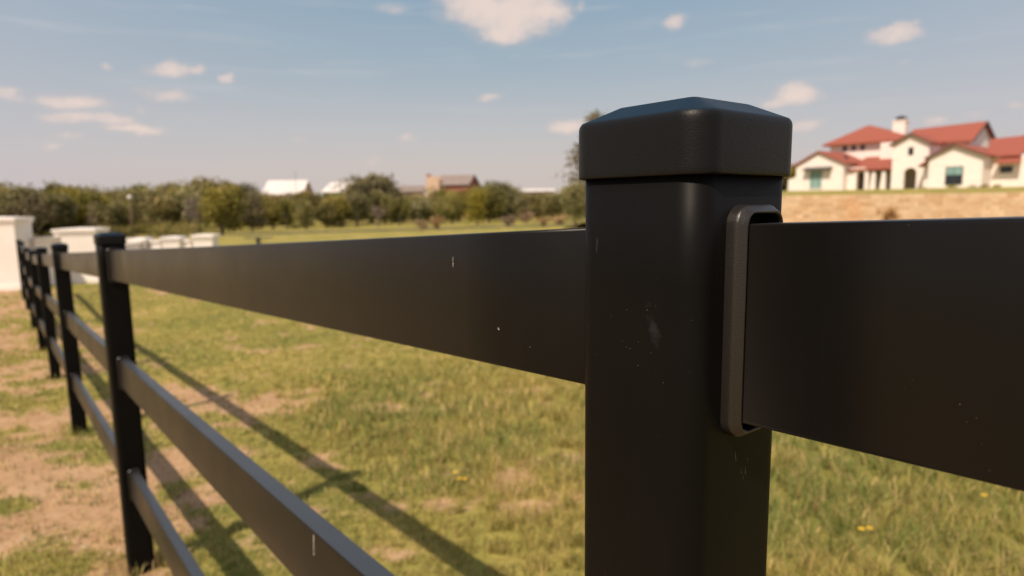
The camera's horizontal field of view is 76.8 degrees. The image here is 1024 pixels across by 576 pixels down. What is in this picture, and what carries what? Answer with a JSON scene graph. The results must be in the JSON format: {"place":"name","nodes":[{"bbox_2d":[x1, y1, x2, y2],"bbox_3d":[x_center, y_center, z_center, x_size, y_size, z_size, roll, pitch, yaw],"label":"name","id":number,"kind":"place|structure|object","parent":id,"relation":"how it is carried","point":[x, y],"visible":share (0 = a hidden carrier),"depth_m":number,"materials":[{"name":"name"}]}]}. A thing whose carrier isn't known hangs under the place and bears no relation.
{"place":"outdoors","nodes":[
{"label":"outdoors","id":0,"kind":"place"},
{"bbox_2d":[244,237,272,243],"bbox_3d":[-17.216,-3.194,43.934,1.800,0.530,0.500,-1,8,-6],"label":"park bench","id":1,"kind":"object","parent":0,"point":[258,240],"visible":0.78,"depth_m":43.72,"materials":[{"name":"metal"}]},
{"bbox_2d":[126,224,572,237],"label":"road","id":2,"kind":"structure","parent":0,"point":[359,230],"depth_m":69.22,"materials":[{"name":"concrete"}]},
{"bbox_2d":[0,190,1023,575],"bbox_3d":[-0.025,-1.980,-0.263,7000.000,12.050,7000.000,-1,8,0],"label":"ground","id":3,"kind":"structure","parent":0,"point":[96,514],"depth_m":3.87,"materials":[{"name":"green plant"}]},
{"bbox_2d":[0,217,33,290],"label":"wall pillar","id":4,"kind":"structure","parent":3,"relation":"on","point":[13,230],"depth_m":17.49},
{"bbox_2d":[0,182,38,194],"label":"oak tree","id":5,"kind":"object","parent":3,"relation":"on","point":[26,188],"visible":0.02,"depth_m":128.44,"materials":[{"name":"green plant"}]},
{"bbox_2d":[0,180,39,211],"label":"oak tree","id":6,"kind":"object","parent":3,"relation":"on","point":[4,187],"visible":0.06,"depth_m":95.31,"materials":[{"name":"green plant"}]},
{"bbox_2d":[0,187,51,230],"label":"oak tree","id":7,"kind":"object","parent":3,"relation":"on","point":[15,193],"visible":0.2,"depth_m":87.21,"materials":[{"name":"green plant"}]},
{"bbox_2d":[0,192,78,236],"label":"oak tree","id":8,"kind":"object","parent":3,"relation":"on","point":[46,214],"visible":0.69,"depth_m":85.07,"materials":[{"name":"green plant"}]},
{"bbox_2d":[31,236,60,284],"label":"garden wall","id":9,"kind":"structure","parent":3,"relation":"on","point":[46,242],"depth_m":18.46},
{"bbox_2d":[40,191,77,228],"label":"oak tree","id":10,"kind":"object","parent":3,"relation":"on","point":[63,220],"visible":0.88,"depth_m":86.74,"materials":[{"name":"green plant"}]},
{"bbox_2d":[38,184,83,196],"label":"oak tree","id":11,"kind":"object","parent":3,"relation":"on","point":[52,191],"visible":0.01,"depth_m":108.18,"materials":[{"name":"green plant"}]},
{"bbox_2d":[38,180,87,192],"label":"oak tree","id":12,"kind":"object","parent":3,"relation":"on","point":[52,185],"visible":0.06,"depth_m":127.86,"materials":[{"name":"green plant"}]},
{"bbox_2d":[50,185,89,227],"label":"bright tree","id":13,"kind":"object","parent":3,"relation":"on","point":[68,188],"visible":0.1,"depth_m":106.50,"materials":[{"name":"green plant"}]},
{"bbox_2d":[51,227,109,283],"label":"wall pillar","id":14,"kind":"structure","parent":3,"relation":"on","point":[80,239],"depth_m":18.82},
{"bbox_2d":[69,190,108,227],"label":"bright tree","id":15,"kind":"object","parent":3,"relation":"on","point":[75,200],"visible":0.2,"depth_m":93.57,"materials":[{"name":"green plant"}]},
{"bbox_2d":[75,184,103,196],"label":"bright tree","id":16,"kind":"object","parent":3,"relation":"on","point":[98,191],"visible":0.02,"depth_m":109.28,"materials":[{"name":"green plant"}]},
{"bbox_2d":[82,202,99,226],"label":"bare tree","id":17,"kind":"object","parent":3,"relation":"on","point":[92,218],"visible":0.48,"depth_m":88.95,"materials":[{"name":"brown plant"}]},
{"bbox_2d":[69,186,113,227],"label":"bright tree","id":18,"kind":"object","parent":3,"relation":"on","point":[96,196],"visible":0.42,"depth_m":93.85,"materials":[{"name":"green plant"}]},
{"bbox_2d":[87,197,133,228],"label":"oak tree","id":19,"kind":"object","parent":3,"relation":"on","point":[108,215],"visible":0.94,"depth_m":87.95,"materials":[{"name":"green plant"}]},
{"bbox_2d":[100,186,122,223],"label":"bright tree","id":20,"kind":"object","parent":3,"relation":"on","point":[110,193],"visible":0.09,"depth_m":109.06,"materials":[{"name":"green plant"}]},
{"bbox_2d":[95,223,147,237],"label":"scrub bush","id":21,"kind":"object","parent":3,"relation":"on","point":[126,232],"visible":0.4,"depth_m":73.22,"materials":[{"name":"green plant"}]},
{"bbox_2d":[102,186,141,228],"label":"oak tree","id":22,"kind":"object","parent":3,"relation":"on","point":[133,190],"visible":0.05,"depth_m":113.74,"materials":[{"name":"green plant"}]},
{"bbox_2d":[109,200,137,231],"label":"bright tree","id":23,"kind":"object","parent":3,"relation":"on","point":[127,212],"visible":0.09,"depth_m":93.48,"materials":[{"name":"green plant"}]},
{"bbox_2d":[127,195,133,235],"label":"street lamp","id":24,"kind":"object","parent":3,"relation":"on","point":[129,197],"visible":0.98,"depth_m":75.30,"materials":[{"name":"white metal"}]},
{"bbox_2d":[112,182,153,193],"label":"oak tree","id":25,"kind":"object","parent":3,"relation":"on","point":[125,189],"visible":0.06,"depth_m":141.76,"materials":[{"name":"green plant"}]},
{"bbox_2d":[125,242,141,249],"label":"garden wall","id":26,"kind":"structure","parent":3,"relation":"on","point":[132,245],"depth_m":21.74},
{"bbox_2d":[119,189,152,213],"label":"oak tree","id":27,"kind":"object","parent":3,"relation":"on","point":[124,199],"visible":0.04,"depth_m":108.69,"materials":[{"name":"green plant"}]},
{"bbox_2d":[124,189,155,233],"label":"bright tree","id":28,"kind":"object","parent":3,"relation":"on","point":[136,199],"visible":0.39,"depth_m":92.14,"materials":[{"name":"green plant"}]},
{"bbox_2d":[126,237,153,248],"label":"wall pillar","id":29,"kind":"structure","parent":3,"relation":"on","point":[145,243],"depth_m":22.31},
{"bbox_2d":[135,184,159,195],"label":"oak tree","id":30,"kind":"object","parent":3,"relation":"on","point":[154,192],"visible":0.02,"depth_m":111.72,"materials":[{"name":"green plant"}]},
{"bbox_2d":[122,220,179,236],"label":"scrub bush","id":31,"kind":"object","parent":3,"relation":"on","point":[144,227],"visible":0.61,"depth_m":72.78,"materials":[{"name":"green plant"}]},
{"bbox_2d":[148,240,162,248],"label":"garden wall","id":32,"kind":"structure","parent":3,"relation":"on","point":[155,244],"depth_m":22.46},
{"bbox_2d":[135,190,186,228],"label":"oak tree","id":33,"kind":"object","parent":3,"relation":"on","point":[166,209],"visible":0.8,"depth_m":87.28,"materials":[{"name":"green plant"}]},
{"bbox_2d":[152,182,180,227],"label":"oak tree","id":34,"kind":"object","parent":3,"relation":"on","point":[162,189],"visible":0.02,"depth_m":112.50,"materials":[{"name":"green plant"}]},
{"bbox_2d":[160,236,186,247],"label":"wall pillar","id":35,"kind":"structure","parent":3,"relation":"on","point":[170,241],"depth_m":22.30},
{"bbox_2d":[147,220,207,236],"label":"scrub bush","id":36,"kind":"object","parent":3,"relation":"on","point":[175,232],"visible":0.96,"depth_m":71.37,"materials":[{"name":"green plant"}]},
{"bbox_2d":[159,189,197,230],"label":"oak tree","id":37,"kind":"object","parent":3,"relation":"on","point":[183,201],"visible":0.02,"depth_m":97.17,"materials":[{"name":"green plant"}]},
{"bbox_2d":[166,179,202,228],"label":"bright tree","id":38,"kind":"object","parent":3,"relation":"on","point":[177,189],"visible":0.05,"depth_m":107.03,"materials":[{"name":"green plant"}]},
{"bbox_2d":[180,239,193,247],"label":"garden wall","id":39,"kind":"structure","parent":3,"relation":"on","point":[186,243],"depth_m":22.46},
{"bbox_2d":[169,185,214,232],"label":"oak tree","id":40,"kind":"object","parent":3,"relation":"on","point":[184,206],"visible":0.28,"depth_m":87.47,"materials":[{"name":"green plant"}]},
{"bbox_2d":[183,194,201,233],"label":"bare tree","id":41,"kind":"object","parent":3,"relation":"on","point":[193,215],"visible":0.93,"depth_m":77.02,"materials":[{"name":"brown plant"}]},
{"bbox_2d":[192,175,211,184],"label":"bright tree","id":42,"kind":"object","parent":3,"relation":"on","point":[196,178],"visible":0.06,"depth_m":141.13,"materials":[{"name":"yellow plant"}]},
{"bbox_2d":[190,234,219,246],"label":"wall pillar","id":43,"kind":"structure","parent":3,"relation":"on","point":[201,240],"depth_m":22.26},
{"bbox_2d":[185,177,235,227],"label":"oak tree","id":44,"kind":"object","parent":3,"relation":"on","point":[195,186],"visible":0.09,"depth_m":111.57,"materials":[{"name":"green plant"}]},
{"bbox_2d":[194,183,249,234],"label":"oak tree","id":45,"kind":"object","parent":3,"relation":"on","point":[216,203],"visible":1,"depth_m":70.46,"materials":[{"name":"green plant"}]},
{"bbox_2d":[208,180,247,192],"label":"oak tree","id":46,"kind":"object","parent":3,"relation":"on","point":[241,188],"visible":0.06,"depth_m":132.58,"materials":[{"name":"green plant"}]},
{"bbox_2d":[217,203,248,231],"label":"oak tree","id":47,"kind":"object","parent":3,"relation":"on","point":[234,226],"visible":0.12,"depth_m":86.68,"materials":[{"name":"green plant"}]},
{"bbox_2d":[223,182,246,198],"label":"oak tree","id":48,"kind":"object","parent":3,"relation":"on","point":[234,186],"visible":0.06,"depth_m":114.40,"materials":[{"name":"green plant"}]},
{"bbox_2d":[240,182,259,193],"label":"oak tree","id":49,"kind":"object","parent":3,"relation":"on","point":[248,185],"visible":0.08,"depth_m":135.08,"materials":[{"name":"green plant"}]},
{"bbox_2d":[239,192,268,230],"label":"oak tree","id":50,"kind":"object","parent":3,"relation":"on","point":[251,218],"visible":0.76,"depth_m":86.75,"materials":[{"name":"green plant"}]},
{"bbox_2d":[254,197,282,228],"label":"bright tree","id":51,"kind":"object","parent":3,"relation":"on","point":[271,212],"visible":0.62,"depth_m":95.96,"materials":[{"name":"green plant"}]},
{"bbox_2d":[253,190,286,225],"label":"oak tree","id":52,"kind":"object","parent":3,"relation":"on","point":[274,197],"visible":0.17,"depth_m":114.57,"materials":[{"name":"green plant"}]},
{"bbox_2d":[262,180,313,199],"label":"barn","id":53,"kind":"structure","parent":3,"relation":"on","point":[273,187],"depth_m":165.44,"materials":[{"name":"beige"}]},
{"bbox_2d":[278,197,297,228],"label":"oak tree","id":54,"kind":"object","parent":3,"relation":"on","point":[286,211],"visible":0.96,"depth_m":92.12,"materials":[{"name":"green plant"}]},
{"bbox_2d":[0,361,579,572],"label":"pebbles","id":55,"kind":"object","parent":3,"relation":"on","point":[157,461],"visible":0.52,"depth_m":3.12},
{"bbox_2d":[277,192,303,201],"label":"oak tree","id":56,"kind":"object","parent":3,"relation":"on","point":[287,196],"visible":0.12,"depth_m":137.95,"materials":[{"name":"green plant"}]},
{"bbox_2d":[283,220,304,228],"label":"scrub bush","id":57,"kind":"object","parent":3,"relation":"on","point":[295,226],"visible":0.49,"depth_m":96.97,"materials":[{"name":"green plant"}]},
{"bbox_2d":[293,190,309,198],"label":"oak tree","id":58,"kind":"object","parent":3,"relation":"on","point":[300,193],"visible":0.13,"depth_m":140.59,"materials":[{"name":"green plant"}]},
{"bbox_2d":[290,197,316,228],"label":"oak tree","id":59,"kind":"object","parent":3,"relation":"on","point":[304,210],"visible":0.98,"depth_m":86.78,"materials":[{"name":"green plant"}]},
{"bbox_2d":[300,193,323,220],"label":"oak tree","id":60,"kind":"object","parent":3,"relation":"on","point":[313,199],"visible":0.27,"depth_m":109.68,"materials":[{"name":"green plant"}]},
{"bbox_2d":[313,201,339,227],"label":"oak tree","id":61,"kind":"object","parent":3,"relation":"on","point":[324,211],"visible":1,"depth_m":89.57,"materials":[{"name":"green plant"}]},
{"bbox_2d":[321,182,354,197],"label":"barn","id":62,"kind":"structure","parent":3,"relation":"on","point":[328,189],"depth_m":165.51,"materials":[{"name":"white"}]},
{"bbox_2d":[316,192,360,224],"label":"bright tree","id":63,"kind":"object","parent":3,"relation":"on","point":[324,200],"visible":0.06,"depth_m":106.89,"materials":[{"name":"green plant"}]},
{"bbox_2d":[327,193,352,226],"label":"oak tree","id":64,"kind":"object","parent":3,"relation":"on","point":[341,205],"visible":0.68,"depth_m":92.83,"materials":[{"name":"green plant"}]},
{"bbox_2d":[330,173,368,196],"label":"oak tree","id":65,"kind":"object","parent":3,"relation":"on","point":[354,178],"visible":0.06,"depth_m":133.76,"materials":[{"name":"green plant"}]},
{"bbox_2d":[341,189,380,225],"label":"oak tree","id":66,"kind":"object","parent":3,"relation":"on","point":[360,206],"visible":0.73,"depth_m":99.28,"materials":[{"name":"green plant"}]},
{"bbox_2d":[341,172,401,223],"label":"oak tree","id":67,"kind":"object","parent":3,"relation":"on","point":[362,187],"visible":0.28,"depth_m":114.89,"materials":[{"name":"green plant"}]},
{"bbox_2d":[371,206,385,226],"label":"bare tree","id":68,"kind":"object","parent":3,"relation":"on","point":[377,214],"visible":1,"depth_m":87.26,"materials":[{"name":"brown plant"}]},
{"bbox_2d":[368,189,391,225],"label":"oak tree","id":69,"kind":"object","parent":3,"relation":"on","point":[377,198],"visible":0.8,"depth_m":93.91,"materials":[{"name":"green plant"}]},
{"bbox_2d":[366,175,402,223],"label":"oak tree","id":70,"kind":"object","parent":3,"relation":"on","point":[390,188],"visible":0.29,"depth_m":115.08,"materials":[{"name":"green plant"}]},
{"bbox_2d":[385,195,410,225],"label":"oak tree","id":71,"kind":"object","parent":3,"relation":"on","point":[397,211],"visible":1,"depth_m":88.28,"materials":[{"name":"green plant"}]},
{"bbox_2d":[396,186,425,196],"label":"farmhouse","id":72,"kind":"object","parent":3,"relation":"on","point":[410,190],"visible":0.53,"depth_m":155.44,"materials":[{"name":"beige"}]},
{"bbox_2d":[403,192,422,220],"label":"oak tree","id":73,"kind":"object","parent":3,"relation":"on","point":[411,198],"visible":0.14,"depth_m":110.01,"materials":[{"name":"green plant"}]},
{"bbox_2d":[413,219,429,230],"bbox_3d":[-8.339,-5.772,59.640,1.555,1.429,1.652,-1,8,-4],"label":"dry bush","id":74,"kind":"object","parent":3,"relation":"on","point":[425,224],"visible":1,"depth_m":59.48,"materials":[{"name":"brown plant"}]},
{"bbox_2d":[409,196,437,224],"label":"oak tree","id":75,"kind":"object","parent":3,"relation":"on","point":[420,208],"visible":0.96,"depth_m":90.73,"materials":[{"name":"green plant"}]},
{"bbox_2d":[410,194,444,222],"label":"oak tree","id":76,"kind":"object","parent":3,"relation":"on","point":[435,196],"visible":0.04,"depth_m":106.41,"materials":[{"name":"green plant"}]},
{"bbox_2d":[426,186,449,218],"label":"bright tree","id":77,"kind":"object","parent":3,"relation":"on","point":[441,193],"visible":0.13,"depth_m":109.38,"materials":[{"name":"green plant"}]},
{"bbox_2d":[428,215,448,229],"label":"dry bush","id":78,"kind":"object","parent":3,"relation":"on","point":[435,222],"visible":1,"depth_m":65.27,"materials":[{"name":"brown plant"}]},
{"bbox_2d":[424,198,453,220],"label":"bright tree","id":79,"kind":"object","parent":3,"relation":"on","point":[441,208],"visible":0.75,"depth_m":91.73,"materials":[{"name":"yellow plant"}]},
{"bbox_2d":[438,189,463,223],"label":"bright tree","id":80,"kind":"object","parent":3,"relation":"on","point":[457,206],"visible":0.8,"depth_m":93.58,"materials":[{"name":"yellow plant"}]},
{"bbox_2d":[426,174,480,215],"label":"farmhouse","id":81,"kind":"object","parent":3,"relation":"on","point":[455,182],"visible":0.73,"depth_m":144.92,"materials":[{"name":"beige brick"}]},
{"bbox_2d":[444,188,470,221],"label":"oak tree","id":82,"kind":"object","parent":3,"relation":"on","point":[463,198],"visible":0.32,"depth_m":108.94,"materials":[{"name":"green plant"}]},
{"bbox_2d":[461,186,487,224],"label":"willow tree","id":83,"kind":"object","parent":3,"relation":"on","point":[475,199],"visible":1,"depth_m":80.69,"materials":[{"name":"green plant"}]},
{"bbox_2d":[465,180,512,199],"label":"oak tree","id":84,"kind":"object","parent":3,"relation":"on","point":[486,183],"visible":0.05,"depth_m":134.92,"materials":[{"name":"green plant"}]},
{"bbox_2d":[475,182,509,221],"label":"oak tree","id":85,"kind":"object","parent":3,"relation":"on","point":[492,202],"visible":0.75,"depth_m":91.46,"materials":[{"name":"green plant"}]},
{"bbox_2d":[488,182,526,218],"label":"oak tree","id":86,"kind":"object","parent":3,"relation":"on","point":[511,196],"visible":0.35,"depth_m":98.62,"materials":[{"name":"green plant"}]},
{"bbox_2d":[500,214,517,225],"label":"dry bush","id":87,"kind":"object","parent":3,"relation":"on","point":[504,219],"visible":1,"depth_m":69.58,"materials":[{"name":"brown plant"}]},
{"bbox_2d":[16,97,1023,575],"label":"rail fence","id":88,"kind":"object","parent":3,"relation":"on","point":[694,313],"visible":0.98,"depth_m":0.36,"materials":[{"name":"black metal"}]},
{"bbox_2d":[512,193,534,221],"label":"oak tree","id":89,"kind":"object","parent":3,"relation":"on","point":[521,204],"visible":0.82,"depth_m":87.51,"materials":[{"name":"green plant"}]},
{"bbox_2d":[519,211,534,223],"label":"dry bush","id":90,"kind":"object","parent":3,"relation":"on","point":[524,215],"visible":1,"depth_m":77.45,"materials":[{"name":"brown plant"}]},
{"bbox_2d":[530,192,545,218],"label":"oak tree","id":91,"kind":"object","parent":3,"relation":"on","point":[536,198],"visible":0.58,"depth_m":95.82,"materials":[{"name":"green plant"}]},
{"bbox_2d":[522,189,554,194],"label":"farmhouse","id":92,"kind":"object","parent":3,"relation":"on","point":[535,191],"visible":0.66,"depth_m":145.50,"materials":[{"name":"beige"}]},
{"bbox_2d":[536,216,550,226],"bbox_3d":[2.913,-6.347,61.713,1.595,1.325,1.835,-8,11,-44],"label":"dry bush","id":93,"kind":"object","parent":3,"relation":"on","point":[543,223],"visible":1,"depth_m":61.63,"materials":[{"name":"brown plant"}]},
{"bbox_2d":[537,191,565,220],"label":"oak tree","id":94,"kind":"object","parent":3,"relation":"on","point":[547,202],"visible":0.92,"depth_m":87.29,"materials":[{"name":"green plant"}]},
{"bbox_2d":[551,212,567,225],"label":"dry bush","id":95,"kind":"object","parent":3,"relation":"on","point":[558,219],"visible":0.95,"depth_m":65.53,"materials":[{"name":"brown plant"}]},
{"bbox_2d":[559,174,585,227],"bbox_3d":[4.637,-5.835,45.545,2.519,4.385,2.586,-1,8,-5],"label":"bright tree","id":96,"kind":"object","parent":3,"relation":"on","point":[573,201],"visible":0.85,"depth_m":45.15,"materials":[{"name":"green plant"}]},
{"bbox_2d":[552,109,606,207],"bbox_3d":[4.822,-5.625,33.347,4.489,7.181,4.620,-6,9,-36],"label":"elm tree","id":97,"kind":"object","parent":3,"relation":"on","point":[576,151],"visible":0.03,"depth_m":33.42,"materials":[{"name":"green plant"}]},
{"bbox_2d":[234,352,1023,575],"bbox_3d":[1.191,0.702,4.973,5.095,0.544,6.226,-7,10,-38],"label":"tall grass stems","id":98,"kind":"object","parent":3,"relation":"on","point":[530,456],"visible":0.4,"depth_m":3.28,"materials":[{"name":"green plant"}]},
{"bbox_2d":[875,204,901,219],"bbox_3d":[22.972,-4.386,39.314,1.310,1.394,1.392,-6,9,-34],"label":"dry bush","id":99,"kind":"object","parent":3,"relation":"on","point":[888,213],"visible":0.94,"depth_m":39.27,"materials":[{"name":"brown plant"}]},
{"bbox_2d":[781,192,1023,221],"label":"retaining wall","id":100,"kind":"structure","parent":3,"relation":"on","point":[812,208],"depth_m":41.02,"materials":[{"name":"stone"}]},
{"bbox_2d":[0,0,1023,195],"label":"sky","id":101,"kind":"structure","parent":0,"point":[109,94],"materials":[{"name":"blue"}]},
{"bbox_2d":[562,186,1023,228],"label":"lawn terrace","id":102,"kind":"structure","parent":0,"point":[918,191],"depth_m":52.70,"materials":[{"name":"plant"}]},
{"bbox_2d":[787,162,796,184],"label":"oak tree","id":103,"kind":"object","parent":102,"relation":"on","point":[793,171],"visible":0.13,"depth_m":110.21,"materials":[{"name":"green plant"}]},
{"bbox_2d":[788,116,1023,190],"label":"villa","id":104,"kind":"object","parent":102,"relation":"on","point":[964,155],"visible":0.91,"depth_m":77.12,"materials":[{"name":"beige paint"}]},
{"bbox_2d":[809,171,822,188],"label":"window","id":105,"kind":"structure","parent":104,"relation":"in","point":[815,179],"depth_m":83.64,"materials":[{"name":"teal glass"}]},
{"bbox_2d":[944,166,963,184],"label":"window","id":106,"kind":"structure","parent":104,"relation":"in","point":[954,174],"depth_m":70.64,"materials":[{"name":"glass"}]},
{"bbox_2d":[1000,166,1012,172],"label":"window","id":107,"kind":"structure","parent":104,"relation":"in","point":[1003,169],"depth_m":69.37,"materials":[{"name":"glass"}]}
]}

